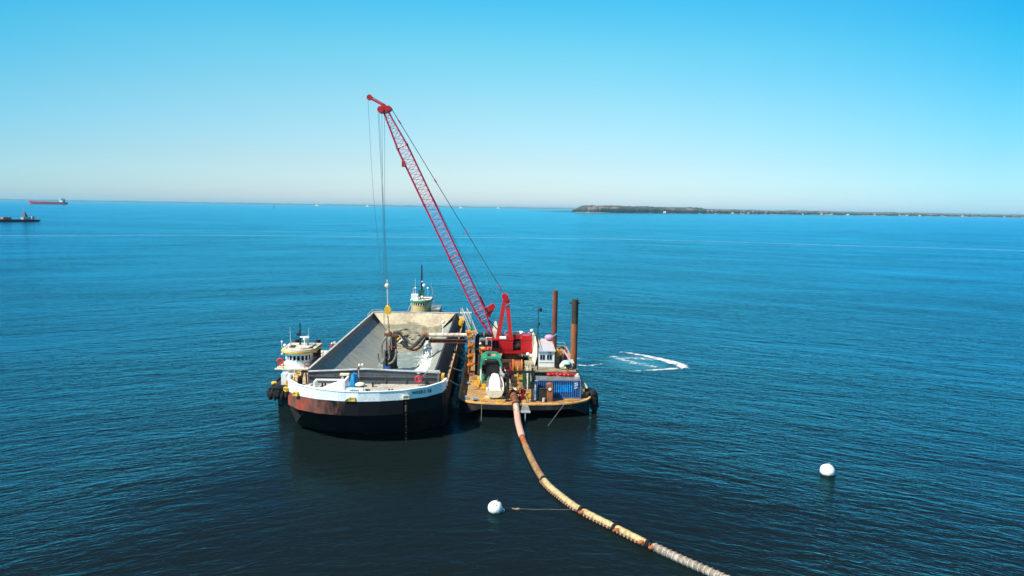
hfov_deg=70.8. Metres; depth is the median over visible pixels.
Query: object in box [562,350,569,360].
grey boom arm
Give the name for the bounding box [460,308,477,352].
gangway
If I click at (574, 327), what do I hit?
spud
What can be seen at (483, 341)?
generator box
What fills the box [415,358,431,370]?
discharge foam
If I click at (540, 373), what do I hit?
guard rail
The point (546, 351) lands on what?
deckhouse
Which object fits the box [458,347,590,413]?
crane barge
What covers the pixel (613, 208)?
woods
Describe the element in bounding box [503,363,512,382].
red pump
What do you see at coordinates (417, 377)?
life ring
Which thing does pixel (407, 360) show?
slurry water
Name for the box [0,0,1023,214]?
sky
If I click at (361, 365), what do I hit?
lamp post
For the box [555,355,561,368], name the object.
black tank
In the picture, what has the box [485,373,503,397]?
work skiff
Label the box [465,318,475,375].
pipe tower
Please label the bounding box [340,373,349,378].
searchlight
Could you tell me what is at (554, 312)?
spud
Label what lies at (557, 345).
guard rail
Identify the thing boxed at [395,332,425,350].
slurry hose
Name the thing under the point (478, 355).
riser pipe
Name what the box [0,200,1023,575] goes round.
water
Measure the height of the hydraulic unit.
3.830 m
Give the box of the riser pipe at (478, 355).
[474,332,491,374]
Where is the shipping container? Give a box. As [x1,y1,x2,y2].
[536,376,580,398]
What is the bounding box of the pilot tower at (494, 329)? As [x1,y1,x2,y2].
[492,321,501,355]
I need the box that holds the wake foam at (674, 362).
[577,353,687,370]
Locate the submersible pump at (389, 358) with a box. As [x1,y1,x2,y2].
[377,331,397,369]
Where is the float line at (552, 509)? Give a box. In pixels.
[532,509,571,509]
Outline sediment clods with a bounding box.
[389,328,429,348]
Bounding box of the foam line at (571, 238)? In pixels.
[115,235,1023,250]
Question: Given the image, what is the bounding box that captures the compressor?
[559,359,573,369]
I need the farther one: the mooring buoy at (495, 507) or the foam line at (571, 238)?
the foam line at (571, 238)
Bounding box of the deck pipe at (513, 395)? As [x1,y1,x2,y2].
[505,379,519,411]
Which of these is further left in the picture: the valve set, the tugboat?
the tugboat
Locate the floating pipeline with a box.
[514,410,729,575]
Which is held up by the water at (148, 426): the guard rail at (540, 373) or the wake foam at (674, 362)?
the wake foam at (674, 362)
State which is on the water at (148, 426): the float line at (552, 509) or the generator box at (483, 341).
the float line at (552, 509)
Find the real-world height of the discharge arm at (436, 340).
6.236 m
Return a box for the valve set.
[516,385,530,399]
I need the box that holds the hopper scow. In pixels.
[283,308,464,438]
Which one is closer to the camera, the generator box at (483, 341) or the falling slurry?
the falling slurry
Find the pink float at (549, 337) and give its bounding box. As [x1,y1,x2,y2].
[545,333,556,339]
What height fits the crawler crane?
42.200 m
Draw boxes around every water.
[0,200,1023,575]
[375,351,421,369]
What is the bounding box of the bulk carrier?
[29,198,67,204]
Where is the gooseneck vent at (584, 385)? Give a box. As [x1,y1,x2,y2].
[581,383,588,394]
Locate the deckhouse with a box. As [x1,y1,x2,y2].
[532,333,555,366]
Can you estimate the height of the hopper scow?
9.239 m
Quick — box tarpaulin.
[349,373,358,387]
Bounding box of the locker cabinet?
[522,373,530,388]
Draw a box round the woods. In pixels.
[571,205,1023,216]
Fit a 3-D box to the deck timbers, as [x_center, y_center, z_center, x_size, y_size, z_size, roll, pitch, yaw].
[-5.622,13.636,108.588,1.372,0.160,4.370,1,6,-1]
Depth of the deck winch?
105.14 m
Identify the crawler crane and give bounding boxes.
[367,94,532,373]
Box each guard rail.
[467,341,569,356]
[527,372,575,388]
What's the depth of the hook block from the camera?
109.04 m
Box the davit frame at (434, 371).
[422,370,440,381]
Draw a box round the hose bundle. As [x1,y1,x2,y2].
[546,372,575,375]
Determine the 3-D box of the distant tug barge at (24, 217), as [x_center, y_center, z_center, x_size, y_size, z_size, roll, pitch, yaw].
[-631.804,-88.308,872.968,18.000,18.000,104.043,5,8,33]
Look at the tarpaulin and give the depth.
89.32 m
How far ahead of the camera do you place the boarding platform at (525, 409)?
94.17 m
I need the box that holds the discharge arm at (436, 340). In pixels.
[422,320,470,361]
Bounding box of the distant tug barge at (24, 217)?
[0,208,40,221]
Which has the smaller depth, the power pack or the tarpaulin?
the tarpaulin
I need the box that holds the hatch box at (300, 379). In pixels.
[298,371,310,385]
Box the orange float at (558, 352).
[554,348,561,361]
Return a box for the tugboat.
[267,323,327,406]
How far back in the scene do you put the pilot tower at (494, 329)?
118.57 m
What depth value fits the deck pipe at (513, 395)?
95.55 m
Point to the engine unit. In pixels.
(545, 394)
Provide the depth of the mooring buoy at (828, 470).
76.28 m
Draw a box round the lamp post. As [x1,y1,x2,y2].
[357,363,363,380]
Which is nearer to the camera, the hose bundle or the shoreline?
the hose bundle
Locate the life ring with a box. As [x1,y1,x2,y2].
[415,370,421,385]
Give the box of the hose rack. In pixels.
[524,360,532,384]
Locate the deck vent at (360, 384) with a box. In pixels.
[355,382,364,387]
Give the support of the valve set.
on the crane barge at (582, 404)
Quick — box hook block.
[384,280,390,331]
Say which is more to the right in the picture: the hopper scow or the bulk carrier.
the hopper scow
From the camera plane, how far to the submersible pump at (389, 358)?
109.18 m
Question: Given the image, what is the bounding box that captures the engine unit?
[538,382,552,401]
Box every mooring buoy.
[488,499,504,513]
[820,463,835,476]
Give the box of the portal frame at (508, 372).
[505,367,535,401]
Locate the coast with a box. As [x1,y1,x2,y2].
[0,199,575,208]
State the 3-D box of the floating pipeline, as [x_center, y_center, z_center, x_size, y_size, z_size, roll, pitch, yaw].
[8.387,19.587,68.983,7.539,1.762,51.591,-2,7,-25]
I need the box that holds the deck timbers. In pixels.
[470,375,476,381]
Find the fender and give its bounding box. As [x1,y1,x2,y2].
[588,389,598,410]
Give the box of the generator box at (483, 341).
[479,338,491,355]
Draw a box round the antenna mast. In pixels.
[534,307,541,369]
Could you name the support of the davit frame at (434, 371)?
on the hopper scow
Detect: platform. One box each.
[520,391,529,421]
[528,356,575,371]
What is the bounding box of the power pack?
[477,351,504,388]
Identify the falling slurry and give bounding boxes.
[419,337,432,366]
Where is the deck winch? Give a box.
[511,359,522,385]
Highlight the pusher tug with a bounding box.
[401,265,443,311]
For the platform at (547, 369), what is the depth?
103.57 m
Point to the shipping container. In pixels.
(566, 387)
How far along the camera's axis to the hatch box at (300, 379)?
89.91 m
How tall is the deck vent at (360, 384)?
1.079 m
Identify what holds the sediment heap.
on the hopper scow
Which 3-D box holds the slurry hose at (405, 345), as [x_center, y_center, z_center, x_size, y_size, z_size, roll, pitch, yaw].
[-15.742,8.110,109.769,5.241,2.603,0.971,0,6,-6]
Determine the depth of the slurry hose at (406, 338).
110.51 m
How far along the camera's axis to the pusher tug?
156.05 m
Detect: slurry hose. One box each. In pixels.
[393,330,413,344]
[393,333,424,349]
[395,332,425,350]
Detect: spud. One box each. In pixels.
[552,290,557,348]
[570,299,579,372]
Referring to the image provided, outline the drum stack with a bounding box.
[534,380,537,399]
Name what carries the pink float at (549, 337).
on the deckhouse
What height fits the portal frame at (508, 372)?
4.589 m
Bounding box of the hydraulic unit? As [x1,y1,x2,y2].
[479,347,489,370]
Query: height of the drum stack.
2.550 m
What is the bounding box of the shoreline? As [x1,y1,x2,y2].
[587,212,1023,217]
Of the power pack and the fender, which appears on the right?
the fender
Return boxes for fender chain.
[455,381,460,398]
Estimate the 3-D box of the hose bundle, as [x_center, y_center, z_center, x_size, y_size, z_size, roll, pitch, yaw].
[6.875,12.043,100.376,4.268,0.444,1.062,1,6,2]
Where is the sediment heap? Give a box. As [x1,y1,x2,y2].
[385,326,441,352]
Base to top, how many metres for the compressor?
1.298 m
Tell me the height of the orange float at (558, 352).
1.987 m

